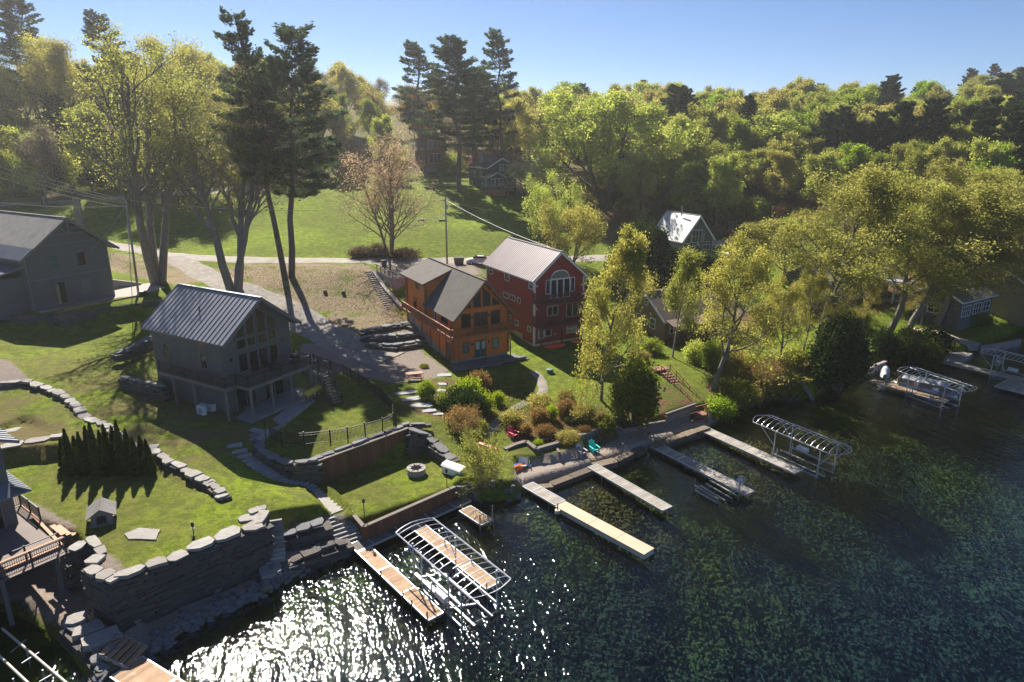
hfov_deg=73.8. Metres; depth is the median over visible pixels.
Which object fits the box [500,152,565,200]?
tree
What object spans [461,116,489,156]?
forest tree
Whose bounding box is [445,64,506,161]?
white pine
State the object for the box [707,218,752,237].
shrub
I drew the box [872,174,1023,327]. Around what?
maple
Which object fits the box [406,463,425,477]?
fire pit
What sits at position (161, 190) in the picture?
forest tree
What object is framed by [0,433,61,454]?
stone retaining wall
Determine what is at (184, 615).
shore rock
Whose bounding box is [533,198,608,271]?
golden tree
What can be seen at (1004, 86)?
pine tree
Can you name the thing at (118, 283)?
ramp wall
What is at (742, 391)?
shrub
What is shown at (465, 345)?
window
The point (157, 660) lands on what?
shore rock
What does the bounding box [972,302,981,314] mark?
window
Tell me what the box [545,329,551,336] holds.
window
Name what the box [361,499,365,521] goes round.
lamp post
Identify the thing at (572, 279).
window
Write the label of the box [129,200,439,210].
power line
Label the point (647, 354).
shrub
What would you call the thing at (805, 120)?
forest tree
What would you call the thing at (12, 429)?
flat boulder
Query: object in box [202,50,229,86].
forest tree
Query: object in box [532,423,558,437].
shrub
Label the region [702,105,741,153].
forest tree
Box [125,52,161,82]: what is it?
forest tree
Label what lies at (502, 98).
forest tree
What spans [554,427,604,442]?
garden block wall
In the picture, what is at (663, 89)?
forest tree
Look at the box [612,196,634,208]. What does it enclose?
shrub
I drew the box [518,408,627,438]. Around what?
leaf litter
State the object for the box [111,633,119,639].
shore rock
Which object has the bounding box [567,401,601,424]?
shrub
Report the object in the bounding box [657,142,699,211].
forest tree
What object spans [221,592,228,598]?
shore rock
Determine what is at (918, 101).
forest tree
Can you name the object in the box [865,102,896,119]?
forest tree
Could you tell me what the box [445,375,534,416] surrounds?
ground cover
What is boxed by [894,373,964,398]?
pontoon boat
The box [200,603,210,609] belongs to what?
shore rock
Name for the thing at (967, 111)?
pine tree
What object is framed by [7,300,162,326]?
stone retaining wall
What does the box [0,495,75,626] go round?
composite deck
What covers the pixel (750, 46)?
sky
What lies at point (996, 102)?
pine tree
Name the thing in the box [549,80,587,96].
forest tree
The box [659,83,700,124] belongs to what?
pine tree
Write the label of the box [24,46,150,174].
budding tree
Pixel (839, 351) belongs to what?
cedar tree
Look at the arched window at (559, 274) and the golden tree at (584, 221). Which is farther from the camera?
the golden tree at (584, 221)
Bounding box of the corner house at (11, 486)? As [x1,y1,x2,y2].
[0,428,31,530]
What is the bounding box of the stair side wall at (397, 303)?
[372,271,401,308]
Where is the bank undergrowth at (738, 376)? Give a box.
[713,360,817,405]
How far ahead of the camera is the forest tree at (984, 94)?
227.23 m
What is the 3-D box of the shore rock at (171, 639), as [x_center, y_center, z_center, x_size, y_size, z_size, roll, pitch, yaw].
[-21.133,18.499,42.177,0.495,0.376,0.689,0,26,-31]
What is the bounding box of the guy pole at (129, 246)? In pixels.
[126,201,131,290]
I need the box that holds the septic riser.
[547,368,553,373]
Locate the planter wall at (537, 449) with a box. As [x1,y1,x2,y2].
[503,437,560,452]
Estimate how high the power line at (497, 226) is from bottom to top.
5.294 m
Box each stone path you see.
[249,425,280,441]
[273,397,314,427]
[312,487,343,514]
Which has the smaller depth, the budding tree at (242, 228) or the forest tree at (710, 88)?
the budding tree at (242, 228)
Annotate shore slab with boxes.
[943,352,972,367]
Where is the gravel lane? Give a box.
[107,238,978,263]
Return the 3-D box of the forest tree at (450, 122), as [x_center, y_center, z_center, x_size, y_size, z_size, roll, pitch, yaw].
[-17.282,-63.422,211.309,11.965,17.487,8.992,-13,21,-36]
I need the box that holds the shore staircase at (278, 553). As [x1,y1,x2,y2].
[266,518,285,564]
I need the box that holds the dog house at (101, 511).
[85,497,116,528]
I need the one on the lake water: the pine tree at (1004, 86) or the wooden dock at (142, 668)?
the wooden dock at (142, 668)
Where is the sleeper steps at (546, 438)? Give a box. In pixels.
[537,434,551,440]
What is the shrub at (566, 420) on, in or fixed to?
on the ground at (892, 550)
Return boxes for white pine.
[0,0,47,128]
[74,8,140,173]
[208,5,299,280]
[224,21,348,278]
[391,39,442,174]
[412,33,489,191]
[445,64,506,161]
[476,27,520,157]
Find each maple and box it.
[325,122,455,256]
[691,224,805,390]
[723,218,836,287]
[736,300,781,360]
[754,158,941,339]
[760,272,814,360]
[791,262,846,350]
[798,176,894,250]
[832,168,1014,333]
[837,272,889,330]
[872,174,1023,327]
[873,156,1023,326]
[898,259,949,323]
[939,183,1023,263]
[963,164,1023,275]
[985,196,1023,274]
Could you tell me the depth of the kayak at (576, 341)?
90.65 m
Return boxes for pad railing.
[376,264,404,277]
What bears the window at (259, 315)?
in the grey cabin at (220, 348)
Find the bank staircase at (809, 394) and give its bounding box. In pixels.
[797,377,814,402]
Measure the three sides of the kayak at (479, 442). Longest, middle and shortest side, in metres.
3.100 x 0.784 x 0.386 m
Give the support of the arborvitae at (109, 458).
on the ground at (892, 550)
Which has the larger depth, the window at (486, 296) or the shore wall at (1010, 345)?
the shore wall at (1010, 345)
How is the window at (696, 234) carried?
in the blue house at (693, 230)
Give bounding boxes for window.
[47,254,59,269]
[75,251,86,265]
[80,278,91,292]
[162,343,170,359]
[199,351,208,369]
[235,324,245,339]
[235,338,246,350]
[237,351,248,373]
[244,313,254,336]
[246,335,255,347]
[254,308,265,332]
[257,332,266,343]
[265,313,275,330]
[267,329,276,340]
[268,342,278,361]
[413,297,416,307]
[427,140,437,148]
[429,153,441,162]
[441,316,447,324]
[461,313,470,329]
[462,341,469,353]
[473,290,480,307]
[482,288,490,306]
[490,309,500,325]
[492,297,500,305]
[492,337,498,348]
[495,178,498,185]
[503,291,508,298]
[504,273,509,281]
[509,294,514,300]
[528,282,532,289]
[538,329,543,338]
[545,280,549,294]
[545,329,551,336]
[547,305,557,315]
[550,270,569,279]
[566,325,576,333]
[570,277,574,291]
[636,313,641,323]
[649,317,655,329]
[669,325,673,333]
[685,234,691,243]
[692,229,702,242]
[692,245,698,251]
[702,244,709,251]
[703,234,709,241]
[926,303,941,313]
[960,305,971,317]
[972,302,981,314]
[982,300,990,311]
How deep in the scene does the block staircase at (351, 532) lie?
52.18 m
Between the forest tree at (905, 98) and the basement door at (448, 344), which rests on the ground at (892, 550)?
the forest tree at (905, 98)
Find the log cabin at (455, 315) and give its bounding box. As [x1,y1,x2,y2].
[399,257,515,368]
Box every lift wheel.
[914,377,922,397]
[994,357,1002,370]
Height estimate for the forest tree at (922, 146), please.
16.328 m
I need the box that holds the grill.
[288,352,301,363]
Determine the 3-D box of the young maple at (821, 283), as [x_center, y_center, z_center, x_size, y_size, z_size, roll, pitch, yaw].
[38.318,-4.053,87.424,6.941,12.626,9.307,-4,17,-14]
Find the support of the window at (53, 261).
in the grey barn house at (48, 262)
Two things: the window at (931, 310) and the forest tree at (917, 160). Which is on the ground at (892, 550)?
the forest tree at (917, 160)
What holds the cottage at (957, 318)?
on the ground at (892, 550)
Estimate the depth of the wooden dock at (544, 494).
58.62 m
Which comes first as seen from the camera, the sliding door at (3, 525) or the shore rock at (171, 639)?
the shore rock at (171, 639)
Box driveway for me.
[168,255,405,365]
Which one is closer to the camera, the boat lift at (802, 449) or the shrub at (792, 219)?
the boat lift at (802, 449)
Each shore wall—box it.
[867,360,886,376]
[947,333,980,350]
[977,339,1021,354]
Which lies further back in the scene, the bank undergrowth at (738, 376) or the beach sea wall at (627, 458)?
the bank undergrowth at (738, 376)
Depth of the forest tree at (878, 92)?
242.59 m
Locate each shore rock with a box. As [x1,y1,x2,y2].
[108,643,114,650]
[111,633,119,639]
[149,646,160,653]
[151,657,161,663]
[162,638,170,645]
[162,645,169,651]
[169,636,174,643]
[173,626,178,632]
[173,641,182,648]
[181,612,189,619]
[181,621,188,629]
[183,624,191,632]
[192,611,201,616]
[194,616,203,625]
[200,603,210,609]
[201,612,209,619]
[206,616,213,622]
[207,619,216,626]
[212,594,218,600]
[214,601,222,605]
[214,606,221,611]
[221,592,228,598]
[222,597,228,604]
[225,606,236,614]
[235,603,242,607]
[239,598,245,605]
[247,585,255,590]
[249,580,258,585]
[249,596,258,603]
[259,594,269,601]
[262,578,269,585]
[269,564,275,569]
[273,574,279,579]
[273,582,279,589]
[276,588,285,594]
[282,571,287,576]
[298,572,306,579]
[305,573,311,578]
[311,573,318,579]
[323,565,331,572]
[337,561,343,567]
[489,480,494,486]
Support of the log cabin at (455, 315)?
on the ground at (892, 550)
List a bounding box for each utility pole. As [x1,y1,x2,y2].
[125,200,138,293]
[440,197,450,263]
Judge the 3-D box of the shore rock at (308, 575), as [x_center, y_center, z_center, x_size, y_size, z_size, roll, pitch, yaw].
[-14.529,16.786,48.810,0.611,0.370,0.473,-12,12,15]
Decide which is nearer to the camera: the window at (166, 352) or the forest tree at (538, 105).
the window at (166, 352)
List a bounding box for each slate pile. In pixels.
[356,321,417,335]
[360,331,424,342]
[365,339,422,350]
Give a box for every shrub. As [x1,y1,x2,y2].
[345,244,370,257]
[364,241,388,257]
[381,245,425,259]
[413,378,437,401]
[419,363,428,368]
[433,390,449,409]
[434,150,468,173]
[438,378,491,415]
[442,401,482,435]
[448,403,482,447]
[450,374,482,390]
[455,425,518,503]
[466,368,492,389]
[471,417,491,437]
[476,389,496,413]
[491,390,505,404]
[498,406,526,429]
[518,420,533,436]
[523,390,556,408]
[527,404,552,424]
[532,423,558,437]
[532,438,543,445]
[545,403,558,421]
[552,429,582,446]
[554,387,577,401]
[555,396,576,417]
[563,416,572,423]
[565,188,600,211]
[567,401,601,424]
[574,173,606,193]
[575,422,592,432]
[593,412,619,430]
[605,345,665,434]
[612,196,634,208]
[614,207,637,225]
[615,194,639,211]
[630,349,651,361]
[640,335,664,354]
[681,335,707,364]
[684,201,707,218]
[696,335,733,371]
[702,203,714,220]
[704,392,741,422]
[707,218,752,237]
[715,343,748,374]
[719,373,760,411]
[725,195,760,222]
[738,348,772,377]
[738,352,791,395]
[741,358,804,397]
[743,215,758,222]
[746,219,775,235]
[747,194,773,217]
[748,379,766,406]
[750,228,765,239]
[768,201,794,220]
[772,369,805,398]
[775,342,810,370]
[784,213,807,237]
[785,203,809,217]
[790,210,811,221]
[793,193,822,210]
[808,218,838,239]
[840,305,875,327]
[869,325,904,358]
[882,331,913,365]
[894,321,923,341]
[894,336,932,370]
[906,323,935,342]
[914,333,948,369]
[924,325,956,355]
[970,311,999,326]
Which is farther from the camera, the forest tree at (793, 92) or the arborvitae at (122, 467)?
the forest tree at (793, 92)
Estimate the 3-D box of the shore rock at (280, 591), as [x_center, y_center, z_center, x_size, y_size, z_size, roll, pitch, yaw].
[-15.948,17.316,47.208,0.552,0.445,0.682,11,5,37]
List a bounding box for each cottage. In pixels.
[467,152,533,196]
[909,278,998,330]
[987,273,1023,326]
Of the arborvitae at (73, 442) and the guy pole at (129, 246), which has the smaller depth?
the arborvitae at (73, 442)
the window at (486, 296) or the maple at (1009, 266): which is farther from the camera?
the maple at (1009, 266)
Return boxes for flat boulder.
[4,427,21,431]
[124,528,160,540]
[238,513,257,522]
[248,506,262,514]
[259,562,281,579]
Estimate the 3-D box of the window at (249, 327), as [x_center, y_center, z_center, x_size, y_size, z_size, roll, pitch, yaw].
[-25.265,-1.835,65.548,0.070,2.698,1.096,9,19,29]
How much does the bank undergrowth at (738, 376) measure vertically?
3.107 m
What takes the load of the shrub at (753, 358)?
on the ground at (892, 550)
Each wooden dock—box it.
[110,655,183,681]
[357,546,445,640]
[411,523,499,609]
[522,482,565,511]
[587,464,671,517]
[651,445,753,503]
[703,429,803,482]
[869,379,949,408]
[942,360,1023,381]
[994,379,1023,394]
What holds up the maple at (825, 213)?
on the ground at (892, 550)
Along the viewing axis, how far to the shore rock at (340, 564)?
50.00 m
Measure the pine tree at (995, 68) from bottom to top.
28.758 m
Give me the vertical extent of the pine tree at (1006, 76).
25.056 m
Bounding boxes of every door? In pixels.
[0,502,6,530]
[55,284,61,303]
[235,389,257,410]
[248,349,259,372]
[257,346,268,369]
[264,379,283,399]
[447,342,450,360]
[473,311,487,330]
[474,340,480,356]
[481,339,486,355]
[550,279,557,298]
[557,278,563,297]
[563,278,569,296]
[566,303,577,316]
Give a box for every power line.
[0,160,123,199]
[0,171,125,203]
[1,202,125,206]
[2,167,124,201]
[3,178,121,206]
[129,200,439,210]
[448,201,548,246]
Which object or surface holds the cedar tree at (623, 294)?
on the ground at (892, 550)
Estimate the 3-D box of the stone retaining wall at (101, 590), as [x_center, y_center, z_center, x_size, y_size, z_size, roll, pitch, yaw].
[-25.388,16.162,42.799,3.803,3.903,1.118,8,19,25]
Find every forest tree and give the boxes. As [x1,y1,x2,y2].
[0,83,32,123]
[0,102,36,197]
[0,121,23,180]
[4,127,52,206]
[6,119,67,208]
[17,121,49,182]
[19,73,39,122]
[55,99,120,197]
[61,78,111,157]
[79,57,90,75]
[89,62,109,91]
[112,101,189,203]
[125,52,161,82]
[137,135,182,198]
[151,105,229,199]
[197,50,216,119]
[198,78,224,115]
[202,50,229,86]
[217,86,246,124]
[217,119,242,173]
[222,64,242,91]
[230,59,264,125]
[272,101,310,145]
[296,80,338,151]
[297,66,331,86]
[305,93,355,168]
[322,59,347,90]
[324,81,354,106]
[329,62,370,125]
[330,93,359,135]
[350,74,385,133]
[352,89,395,145]
[355,97,381,152]
[366,113,408,162]
[372,77,390,103]
[390,84,436,136]
[391,83,411,133]
[422,82,457,142]
[443,108,465,154]
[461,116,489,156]
[482,96,540,163]
[487,94,511,157]
[499,83,515,149]
[499,109,528,162]
[506,89,537,154]
[512,108,550,157]
[519,90,537,109]
[521,108,541,161]
[526,85,544,104]
[534,125,589,188]
[535,92,548,109]
[537,98,587,169]
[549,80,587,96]
[554,83,582,104]
[578,93,593,105]
[583,113,621,190]
[589,91,601,97]
[590,146,632,205]
[593,126,652,195]
[606,83,624,93]
[614,153,659,223]
[623,84,632,92]
[624,152,666,214]
[625,94,640,120]
[628,80,662,98]
[630,101,671,141]
[635,93,644,101]
[636,88,660,103]
[641,92,669,118]
[644,139,671,200]
[652,81,674,96]
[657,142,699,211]
[665,159,708,212]
[679,102,714,187]
[683,148,725,204]
[690,141,713,206]
[692,89,713,107]
[701,150,745,224]
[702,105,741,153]
[703,84,713,96]
[705,92,733,108]
[710,98,743,113]
[713,85,743,100]
[714,148,740,190]
[720,116,766,196]
[722,105,783,183]
[723,96,747,118]
[727,95,763,112]
[732,112,803,192]
[734,147,776,198]
[737,89,745,98]
[741,91,761,99]
[754,91,772,106]
[756,149,804,201]
[757,87,791,115]
[758,130,818,196]
[766,86,777,97]
[776,110,790,118]
[779,125,811,194]
[783,75,804,90]
[785,77,816,97]
[785,107,817,128]
[786,88,816,106]
[788,97,809,120]
[792,93,815,105]
[796,149,852,210]
[798,135,839,179]
[803,89,830,106]
[803,98,832,114]
[803,151,844,211]
[805,80,832,95]
[809,99,850,129]
[823,143,866,208]
[827,84,858,106]
[828,88,838,95]
[828,91,864,111]
[829,81,861,98]
[835,141,872,210]
[845,102,879,150]
[847,88,877,109]
[852,149,912,193]
[855,82,878,102]
[858,102,883,115]
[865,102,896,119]
[870,105,904,154]
[874,85,883,106]
[888,138,919,173]
[896,103,925,121]
[902,95,921,103]
[902,143,946,192]
[904,97,924,107]
[908,80,947,101]
[913,129,955,145]
[917,140,938,156]
[919,82,956,105]
[924,163,967,189]
[928,136,970,178]
[943,97,967,116]
[947,120,986,162]
[947,156,969,178]
[950,96,980,105]
[952,73,989,97]
[959,83,978,100]
[962,136,1019,176]
[967,84,1001,105]
[971,83,1005,96]
[975,163,1002,172]
[984,117,1022,160]
[991,95,1013,110]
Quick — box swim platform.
[459,505,492,537]
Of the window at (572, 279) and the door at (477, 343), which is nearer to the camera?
the door at (477, 343)
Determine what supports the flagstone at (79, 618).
on the shore rock wall at (99, 669)
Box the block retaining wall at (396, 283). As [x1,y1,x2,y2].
[375,270,404,289]
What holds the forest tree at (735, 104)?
on the ground at (892, 550)
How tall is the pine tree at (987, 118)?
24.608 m
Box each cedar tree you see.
[603,235,632,303]
[625,214,658,284]
[644,219,672,278]
[653,244,685,282]
[691,247,717,283]
[714,254,722,276]
[733,234,751,266]
[802,311,879,397]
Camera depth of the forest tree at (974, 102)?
223.11 m
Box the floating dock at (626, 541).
[555,501,653,558]
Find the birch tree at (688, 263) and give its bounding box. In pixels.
[656,241,709,357]
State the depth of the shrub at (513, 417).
67.97 m
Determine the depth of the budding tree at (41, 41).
181.72 m
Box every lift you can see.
[0,627,66,681]
[395,517,510,642]
[412,543,475,628]
[693,472,744,512]
[753,415,851,488]
[897,367,976,416]
[980,349,1023,383]
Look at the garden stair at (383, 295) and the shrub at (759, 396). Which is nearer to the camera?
the shrub at (759, 396)
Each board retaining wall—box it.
[315,427,408,483]
[352,514,364,539]
[363,486,455,539]
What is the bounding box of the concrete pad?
[37,283,164,312]
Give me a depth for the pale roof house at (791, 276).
112.92 m
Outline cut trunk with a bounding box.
[72,198,85,226]
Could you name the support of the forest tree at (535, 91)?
on the ground at (892, 550)
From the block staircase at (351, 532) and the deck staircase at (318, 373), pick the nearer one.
the block staircase at (351, 532)
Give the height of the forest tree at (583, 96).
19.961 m
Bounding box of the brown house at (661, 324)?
[627,283,747,343]
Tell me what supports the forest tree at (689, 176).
on the ground at (892, 550)
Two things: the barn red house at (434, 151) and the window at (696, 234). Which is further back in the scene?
the barn red house at (434, 151)
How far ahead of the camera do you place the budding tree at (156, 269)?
95.33 m
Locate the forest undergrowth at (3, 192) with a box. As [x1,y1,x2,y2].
[0,150,223,197]
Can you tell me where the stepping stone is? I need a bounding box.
[437,373,451,376]
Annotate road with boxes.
[0,186,260,205]
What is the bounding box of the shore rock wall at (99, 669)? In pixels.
[57,624,120,681]
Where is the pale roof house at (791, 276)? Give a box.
[786,261,912,303]
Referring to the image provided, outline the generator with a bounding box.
[199,400,215,411]
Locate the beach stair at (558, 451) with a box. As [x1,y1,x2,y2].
[555,447,561,456]
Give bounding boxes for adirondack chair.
[507,426,518,439]
[518,456,527,466]
[575,443,587,456]
[588,440,600,454]
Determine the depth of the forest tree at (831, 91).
278.64 m
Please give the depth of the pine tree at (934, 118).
165.77 m
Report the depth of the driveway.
94.81 m
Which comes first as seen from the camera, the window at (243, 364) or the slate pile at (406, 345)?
the window at (243, 364)
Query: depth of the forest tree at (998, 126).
159.55 m
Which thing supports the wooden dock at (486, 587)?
in the lake water
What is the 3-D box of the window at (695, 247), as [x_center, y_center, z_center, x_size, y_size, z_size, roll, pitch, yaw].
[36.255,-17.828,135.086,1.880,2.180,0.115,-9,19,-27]
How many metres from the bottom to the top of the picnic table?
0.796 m
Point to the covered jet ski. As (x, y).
(885, 372)
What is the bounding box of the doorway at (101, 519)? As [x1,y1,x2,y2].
[96,516,106,524]
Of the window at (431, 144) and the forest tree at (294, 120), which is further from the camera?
the window at (431, 144)
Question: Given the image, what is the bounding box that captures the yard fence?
[268,354,393,448]
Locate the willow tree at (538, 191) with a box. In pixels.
[519,168,587,246]
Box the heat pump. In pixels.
[196,404,206,415]
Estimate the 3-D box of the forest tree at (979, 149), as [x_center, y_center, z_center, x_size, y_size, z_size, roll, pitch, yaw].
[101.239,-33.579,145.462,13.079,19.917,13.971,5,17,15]
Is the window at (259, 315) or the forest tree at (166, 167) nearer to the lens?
the window at (259, 315)
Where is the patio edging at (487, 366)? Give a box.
[455,355,529,371]
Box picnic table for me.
[405,371,423,380]
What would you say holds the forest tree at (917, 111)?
on the ground at (892, 550)
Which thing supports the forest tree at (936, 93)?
on the ground at (892, 550)
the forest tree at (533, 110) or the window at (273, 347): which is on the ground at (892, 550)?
the forest tree at (533, 110)
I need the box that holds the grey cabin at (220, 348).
[140,283,319,422]
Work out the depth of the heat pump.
64.56 m
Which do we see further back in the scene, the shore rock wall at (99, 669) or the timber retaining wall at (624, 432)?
the timber retaining wall at (624, 432)
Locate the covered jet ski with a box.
[880,366,889,378]
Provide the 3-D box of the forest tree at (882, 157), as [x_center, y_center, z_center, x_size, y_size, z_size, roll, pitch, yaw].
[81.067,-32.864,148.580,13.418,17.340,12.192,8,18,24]
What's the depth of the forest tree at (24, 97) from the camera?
201.91 m
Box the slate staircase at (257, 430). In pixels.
[249,428,264,440]
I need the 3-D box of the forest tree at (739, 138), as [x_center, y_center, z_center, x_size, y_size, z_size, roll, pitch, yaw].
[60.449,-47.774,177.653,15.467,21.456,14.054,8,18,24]
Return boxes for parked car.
[466,255,487,263]
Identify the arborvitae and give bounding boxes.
[57,437,64,468]
[62,428,77,475]
[71,435,76,456]
[75,431,90,475]
[82,425,89,464]
[87,421,103,476]
[96,429,102,460]
[100,423,116,476]
[109,425,115,454]
[113,419,129,476]
[122,428,129,459]
[128,436,142,476]
[136,435,142,464]
[141,438,157,476]
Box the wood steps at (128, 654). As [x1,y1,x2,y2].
[98,633,148,668]
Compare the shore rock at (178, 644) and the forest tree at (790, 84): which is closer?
the shore rock at (178, 644)
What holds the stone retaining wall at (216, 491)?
on the ground at (892, 550)
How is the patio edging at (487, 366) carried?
on the ground at (892, 550)
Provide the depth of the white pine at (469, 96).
162.68 m
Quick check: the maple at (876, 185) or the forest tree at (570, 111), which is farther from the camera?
the forest tree at (570, 111)
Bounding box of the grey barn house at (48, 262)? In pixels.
[0,210,119,320]
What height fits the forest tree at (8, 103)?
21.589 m
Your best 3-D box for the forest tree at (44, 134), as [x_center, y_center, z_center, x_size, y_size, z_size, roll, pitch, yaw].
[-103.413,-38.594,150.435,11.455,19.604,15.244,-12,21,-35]
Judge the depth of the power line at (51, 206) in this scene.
91.23 m
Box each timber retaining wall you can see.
[612,414,626,422]
[614,425,643,436]
[643,408,689,431]
[664,403,696,418]
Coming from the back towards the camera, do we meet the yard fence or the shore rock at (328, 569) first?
the yard fence
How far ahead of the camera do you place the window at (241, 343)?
65.14 m
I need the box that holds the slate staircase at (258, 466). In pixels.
[226,442,317,490]
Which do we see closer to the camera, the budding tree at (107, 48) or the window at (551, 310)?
the window at (551, 310)
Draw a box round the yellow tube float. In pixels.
[301,384,320,401]
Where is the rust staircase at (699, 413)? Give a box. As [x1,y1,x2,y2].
[653,364,708,423]
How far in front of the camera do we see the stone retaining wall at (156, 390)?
67.45 m
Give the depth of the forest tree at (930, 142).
165.06 m
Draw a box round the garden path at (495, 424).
[485,371,547,436]
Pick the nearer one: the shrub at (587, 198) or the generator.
the generator
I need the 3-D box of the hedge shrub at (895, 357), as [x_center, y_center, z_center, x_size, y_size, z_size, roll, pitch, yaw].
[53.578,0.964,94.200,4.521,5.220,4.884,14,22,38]
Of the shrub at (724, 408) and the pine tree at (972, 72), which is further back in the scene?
the pine tree at (972, 72)
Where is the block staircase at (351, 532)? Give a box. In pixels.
[325,511,361,542]
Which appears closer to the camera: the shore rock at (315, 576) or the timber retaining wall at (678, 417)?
the shore rock at (315, 576)
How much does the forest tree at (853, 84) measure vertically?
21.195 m
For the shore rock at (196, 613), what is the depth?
43.99 m
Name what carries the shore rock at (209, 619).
on the ground at (892, 550)
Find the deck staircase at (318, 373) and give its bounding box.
[302,359,342,405]
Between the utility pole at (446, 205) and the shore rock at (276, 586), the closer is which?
the shore rock at (276, 586)
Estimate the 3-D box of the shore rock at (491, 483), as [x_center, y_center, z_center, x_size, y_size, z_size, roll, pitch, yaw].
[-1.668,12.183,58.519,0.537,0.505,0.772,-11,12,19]
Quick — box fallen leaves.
[232,266,386,308]
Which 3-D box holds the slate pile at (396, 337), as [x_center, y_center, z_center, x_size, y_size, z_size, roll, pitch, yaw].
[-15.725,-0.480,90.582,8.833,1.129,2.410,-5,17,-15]
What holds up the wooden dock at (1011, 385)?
in the lake water
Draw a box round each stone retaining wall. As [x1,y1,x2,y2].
[0,379,212,488]
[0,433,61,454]
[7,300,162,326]
[61,535,106,607]
[80,564,136,632]
[110,519,275,624]
[111,336,153,361]
[118,375,172,401]
[199,479,231,502]
[250,432,324,484]
[256,505,270,561]
[258,538,354,579]
[283,517,333,550]
[404,427,461,463]
[454,484,474,504]
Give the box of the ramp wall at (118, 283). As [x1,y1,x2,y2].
[113,279,140,287]
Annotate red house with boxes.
[413,133,446,172]
[482,237,597,351]
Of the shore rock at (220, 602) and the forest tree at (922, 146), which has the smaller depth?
the shore rock at (220, 602)
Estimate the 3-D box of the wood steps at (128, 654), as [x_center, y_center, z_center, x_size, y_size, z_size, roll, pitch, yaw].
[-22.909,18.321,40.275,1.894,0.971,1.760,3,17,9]
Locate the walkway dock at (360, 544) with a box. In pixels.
[352,497,471,552]
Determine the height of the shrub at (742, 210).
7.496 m
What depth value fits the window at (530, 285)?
88.19 m
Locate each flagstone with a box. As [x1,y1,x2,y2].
[63,611,87,628]
[72,619,104,640]
[81,624,122,654]
[395,389,417,394]
[401,396,423,401]
[410,402,432,408]
[422,408,436,412]
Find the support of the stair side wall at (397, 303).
on the ground at (892, 550)
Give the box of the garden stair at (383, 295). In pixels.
[365,270,391,309]
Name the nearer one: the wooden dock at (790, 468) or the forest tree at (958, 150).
the wooden dock at (790, 468)
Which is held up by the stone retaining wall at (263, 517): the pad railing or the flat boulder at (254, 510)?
the flat boulder at (254, 510)
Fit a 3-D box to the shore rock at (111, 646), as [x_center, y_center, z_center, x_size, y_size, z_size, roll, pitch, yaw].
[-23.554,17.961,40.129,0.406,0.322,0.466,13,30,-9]
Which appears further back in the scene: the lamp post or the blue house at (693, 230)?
the blue house at (693, 230)
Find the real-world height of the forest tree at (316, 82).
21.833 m
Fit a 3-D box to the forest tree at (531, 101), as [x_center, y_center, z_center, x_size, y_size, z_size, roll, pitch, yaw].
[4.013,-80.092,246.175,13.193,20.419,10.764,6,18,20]
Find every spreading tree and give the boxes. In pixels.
[512,84,704,208]
[643,112,732,188]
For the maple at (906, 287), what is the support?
on the ground at (892, 550)
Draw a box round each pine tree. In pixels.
[36,92,87,193]
[572,83,590,97]
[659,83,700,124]
[671,89,689,118]
[731,93,759,152]
[796,126,819,188]
[811,111,844,194]
[833,104,861,196]
[839,120,875,188]
[864,110,896,162]
[874,74,906,108]
[880,100,920,161]
[907,97,955,145]
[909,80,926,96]
[943,114,965,144]
[954,67,978,95]
[954,104,983,128]
[958,106,1003,163]
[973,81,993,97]
[981,95,1006,117]
[987,63,1001,79]
[988,103,1023,182]
[992,72,1017,97]
[992,79,1014,97]
[1001,90,1023,109]
[1013,67,1023,90]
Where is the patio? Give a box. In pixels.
[452,353,521,371]
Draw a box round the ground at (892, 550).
[0,100,1023,681]
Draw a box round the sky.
[0,0,1023,99]
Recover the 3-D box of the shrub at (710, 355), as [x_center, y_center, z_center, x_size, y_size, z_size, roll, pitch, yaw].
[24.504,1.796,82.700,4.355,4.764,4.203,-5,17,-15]
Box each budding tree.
[0,26,55,162]
[11,34,95,110]
[16,15,225,285]
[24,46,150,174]
[80,41,189,172]
[131,32,236,185]
[141,69,310,291]
[568,223,661,408]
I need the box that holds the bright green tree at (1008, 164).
[960,140,1020,184]
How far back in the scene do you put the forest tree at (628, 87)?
277.39 m
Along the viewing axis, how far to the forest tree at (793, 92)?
232.35 m
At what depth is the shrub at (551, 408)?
69.48 m
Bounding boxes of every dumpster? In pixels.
[381,259,386,265]
[453,257,463,263]
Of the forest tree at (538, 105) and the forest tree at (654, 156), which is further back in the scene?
the forest tree at (538, 105)
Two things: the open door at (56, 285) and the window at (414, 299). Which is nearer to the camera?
the open door at (56, 285)
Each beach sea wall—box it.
[533,467,598,496]
[591,446,646,470]
[650,425,710,455]
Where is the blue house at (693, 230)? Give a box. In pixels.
[657,206,721,254]
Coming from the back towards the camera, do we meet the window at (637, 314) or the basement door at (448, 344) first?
the window at (637, 314)
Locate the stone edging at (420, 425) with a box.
[314,421,430,458]
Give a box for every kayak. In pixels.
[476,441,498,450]
[514,464,525,472]
[544,343,565,348]
[571,338,585,342]
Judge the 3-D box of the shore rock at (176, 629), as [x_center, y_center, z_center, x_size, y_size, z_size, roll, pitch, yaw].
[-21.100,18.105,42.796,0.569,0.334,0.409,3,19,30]
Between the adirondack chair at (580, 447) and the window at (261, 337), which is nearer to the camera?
the adirondack chair at (580, 447)
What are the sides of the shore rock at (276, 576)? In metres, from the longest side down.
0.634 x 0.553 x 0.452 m
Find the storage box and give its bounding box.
[441,460,465,475]
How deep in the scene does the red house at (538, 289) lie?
90.20 m

